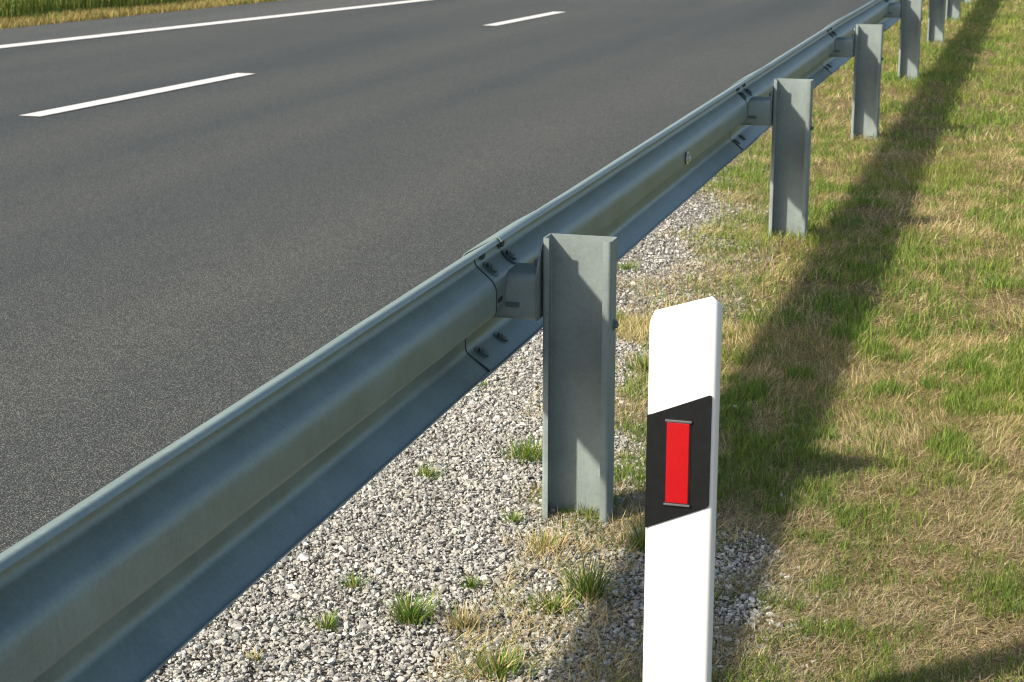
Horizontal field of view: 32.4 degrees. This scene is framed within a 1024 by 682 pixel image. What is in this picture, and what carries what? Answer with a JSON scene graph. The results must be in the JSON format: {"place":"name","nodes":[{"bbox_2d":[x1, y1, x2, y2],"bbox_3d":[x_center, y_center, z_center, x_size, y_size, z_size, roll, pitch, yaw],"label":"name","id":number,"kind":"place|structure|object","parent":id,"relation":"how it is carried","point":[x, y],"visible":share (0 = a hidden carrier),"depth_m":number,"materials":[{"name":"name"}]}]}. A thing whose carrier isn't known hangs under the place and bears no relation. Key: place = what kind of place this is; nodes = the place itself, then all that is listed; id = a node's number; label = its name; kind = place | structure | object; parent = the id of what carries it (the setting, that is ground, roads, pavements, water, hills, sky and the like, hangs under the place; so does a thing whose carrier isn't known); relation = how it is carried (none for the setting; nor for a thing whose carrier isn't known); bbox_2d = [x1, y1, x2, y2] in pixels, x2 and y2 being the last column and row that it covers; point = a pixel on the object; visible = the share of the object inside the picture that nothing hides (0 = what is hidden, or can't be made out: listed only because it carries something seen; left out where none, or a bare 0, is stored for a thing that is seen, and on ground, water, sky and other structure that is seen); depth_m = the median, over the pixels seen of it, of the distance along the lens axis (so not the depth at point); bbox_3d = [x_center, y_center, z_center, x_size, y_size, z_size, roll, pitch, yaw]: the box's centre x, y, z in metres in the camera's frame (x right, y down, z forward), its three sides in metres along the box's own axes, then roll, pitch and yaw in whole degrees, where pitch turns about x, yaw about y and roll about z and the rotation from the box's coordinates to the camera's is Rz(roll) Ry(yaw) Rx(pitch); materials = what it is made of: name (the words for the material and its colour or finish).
{"place":"outdoors","nodes":[
{"label":"outdoors","id":0,"kind":"place"},
{"bbox_2d":[4,0,279,28],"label":"verge","id":1,"kind":"structure","parent":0,"point":[150,13],"depth_m":25.05,"materials":[{"name":"green plant"}]},
{"bbox_2d":[0,0,280,28],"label":"dry grass strip","id":2,"kind":"object","parent":1,"relation":"on","point":[53,17],"visible":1,"depth_m":24.03,"materials":[{"name":"beige plant"}]},
{"bbox_2d":[0,0,408,44],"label":"shoulder","id":3,"kind":"object","parent":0,"point":[102,26],"visible":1,"depth_m":23.44},
{"bbox_2d":[0,0,871,552],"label":"road","id":4,"kind":"structure","parent":0,"point":[178,264],"depth_m":10.54,"materials":[{"name":"grey asphalt"}]},
{"bbox_2d":[20,73,255,115],"bbox_3d":[-3.030,-2.081,14.722,0.185,0.001,3.464,5,15,19],"label":"lane marking","id":5,"kind":"object","parent":4,"relation":"on","point":[114,99],"visible":1,"depth_m":14.48,"materials":[{"name":"paint"}]},
{"bbox_2d":[0,0,427,47],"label":"edge line","id":6,"kind":"object","parent":4,"relation":"on","point":[148,30],"depth_m":22.30,"materials":[{"name":"paint"}]},
{"bbox_2d":[487,12,562,25],"bbox_3d":[0.197,-4.334,23.629,0.185,0.001,2.913,5,15,19],"label":"lane marking","id":7,"kind":"object","parent":4,"relation":"on","point":[521,19],"visible":1,"depth_m":23.57,"materials":[{"name":"paint"}]},
{"bbox_2d":[414,0,1023,681],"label":"verge","id":8,"kind":"structure","parent":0,"point":[847,103],"depth_m":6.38,"materials":[{"name":"plant"}]},
{"bbox_2d":[0,0,970,681],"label":"guardrail","id":9,"kind":"object","parent":8,"relation":"on","point":[148,568],"visible":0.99,"depth_m":3.79,"materials":[{"name":"metal"}]},
{"bbox_2d":[145,129,845,681],"bbox_3d":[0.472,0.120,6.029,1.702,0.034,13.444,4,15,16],"label":"gravel","id":10,"kind":"structure","parent":8,"relation":"on","point":[530,355],"depth_m":4.33,"materials":[{"name":"grey gravel"}]},
{"bbox_2d":[214,638,226,645],"bbox_3d":[-0.644,0.663,3.880,0.032,0.012,0.023,-19,12,-38],"label":"stone","id":11,"kind":"object","parent":10,"relation":"on","point":[220,641],"visible":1,"depth_m":3.87,"materials":[{"name":"white stone"}]},
{"bbox_2d":[243,645,272,662],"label":"grass tuft","id":12,"kind":"object","parent":10,"relation":"on","point":[258,657],"visible":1,"depth_m":3.79,"materials":[{"name":"beige plant"}]},
{"bbox_2d":[298,553,308,561],"bbox_3d":[-0.517,0.538,4.368,0.027,0.018,0.047,-1,14,-5],"label":"stone","id":13,"kind":"object","parent":10,"relation":"on","point":[303,557],"visible":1,"depth_m":4.36,"materials":[{"name":"white stone"}]},
{"bbox_2d":[299,609,341,631],"bbox_3d":[-0.435,0.623,3.958,0.116,0.041,0.091,4,15,16],"label":"grass tuft","id":14,"kind":"object","parent":10,"relation":"on","point":[325,624],"visible":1,"depth_m":3.96,"materials":[{"name":"green plant"}]},
{"bbox_2d":[336,568,375,590],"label":"grass tuft","id":15,"kind":"object","parent":10,"relation":"on","point":[354,582],"visible":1,"depth_m":4.19,"materials":[{"name":"green plant"}]},
{"bbox_2d":[372,582,441,627],"bbox_3d":[-0.236,0.593,3.998,0.180,0.080,0.170,-2,14,-8],"label":"grass tuft","id":16,"kind":"object","parent":10,"relation":"on","point":[413,614],"visible":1,"depth_m":3.99,"materials":[{"name":"green plant"}]},
{"bbox_2d":[412,460,448,478],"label":"grass tuft","id":17,"kind":"object","parent":10,"relation":"on","point":[426,472],"visible":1,"depth_m":4.98,"materials":[{"name":"green plant"}]},
{"bbox_2d":[425,597,498,633],"bbox_3d":[-0.105,0.612,3.941,0.174,0.072,0.145,-6,15,-22],"label":"grass tuft","id":18,"kind":"object","parent":10,"relation":"on","point":[456,623],"visible":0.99,"depth_m":3.95,"materials":[{"name":"beige plant"}]},
{"bbox_2d":[454,569,488,589],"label":"grass tuft","id":19,"kind":"object","parent":10,"relation":"on","point":[471,585],"visible":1,"depth_m":4.19,"materials":[{"name":"green plant"}]},
{"bbox_2d":[455,632,548,681],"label":"grass tuft","id":20,"kind":"object","parent":10,"relation":"on","point":[489,669],"visible":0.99,"depth_m":3.73,"materials":[{"name":"green plant"}]},
{"bbox_2d":[498,508,525,523],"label":"grass tuft","id":21,"kind":"object","parent":10,"relation":"on","point":[512,517],"visible":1,"depth_m":4.62,"materials":[{"name":"green plant"}]},
{"bbox_2d":[490,431,542,464],"bbox_3d":[0.052,0.308,5.142,0.252,0.071,0.211,4,15,16],"label":"grass tuft","id":22,"kind":"object","parent":10,"relation":"on","point":[526,452],"visible":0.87,"depth_m":5.13,"materials":[{"name":"green plant"}]},
{"bbox_2d":[496,520,593,558],"bbox_3d":[0.078,0.495,4.434,0.238,0.055,0.194,-5,15,-17],"label":"grass tuft","id":23,"kind":"object","parent":10,"relation":"on","point":[542,543],"visible":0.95,"depth_m":4.43,"materials":[{"name":"beige plant"}]},
{"bbox_2d":[518,584,583,615],"bbox_3d":[0.088,0.590,4.054,0.153,0.057,0.153,4,15,16],"label":"grass tuft","id":24,"kind":"object","parent":10,"relation":"on","point":[552,604],"visible":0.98,"depth_m":4.05,"materials":[{"name":"green plant"}]},
{"bbox_2d":[545,543,629,608],"bbox_3d":[0.177,0.544,4.094,0.210,0.126,0.224,-9,17,-31],"label":"grass tuft","id":25,"kind":"object","parent":10,"relation":"on","point":[589,584],"visible":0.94,"depth_m":4.11,"materials":[{"name":"green plant"}]},
{"bbox_2d":[592,515,645,553],"bbox_3d":[0.334,0.480,4.431,0.197,0.085,0.197,-12,18,-38],"label":"grass tuft","id":26,"kind":"object","parent":10,"relation":"on","point":[633,539],"visible":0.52,"depth_m":4.43,"materials":[{"name":"green plant"}]},
{"bbox_2d":[617,259,640,270],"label":"grass tuft","id":27,"kind":"object","parent":10,"relation":"on","point":[627,267],"visible":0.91,"depth_m":7.75,"materials":[{"name":"green plant"}]},
{"bbox_2d":[615,347,648,374],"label":"grass tuft","id":28,"kind":"object","parent":10,"relation":"on","point":[645,363],"visible":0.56,"depth_m":6.09,"materials":[{"name":"green plant"}]},
{"bbox_2d":[643,296,722,681],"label":"delineator post","id":29,"kind":"object","parent":10,"relation":"on","point":[682,437],"visible":1,"depth_m":3.21,"materials":[{"name":"white plastic"}]},
{"bbox_2d":[749,596,755,603],"bbox_3d":[0.562,0.606,4.112,0.018,0.010,0.031,1,14,5],"label":"stone","id":30,"kind":"object","parent":10,"relation":"on","point":[752,599],"visible":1,"depth_m":4.11,"materials":[{"name":"grey stone"}]},
{"label":"ground","id":31,"kind":"structure","parent":0,"visible":0},
{"bbox_2d":[0,0,189,18],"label":"meadow grass","id":32,"kind":"structure","parent":31,"relation":"on","point":[8,8],"depth_m":24.10,"materials":[{"name":"green plant"}]}
]}

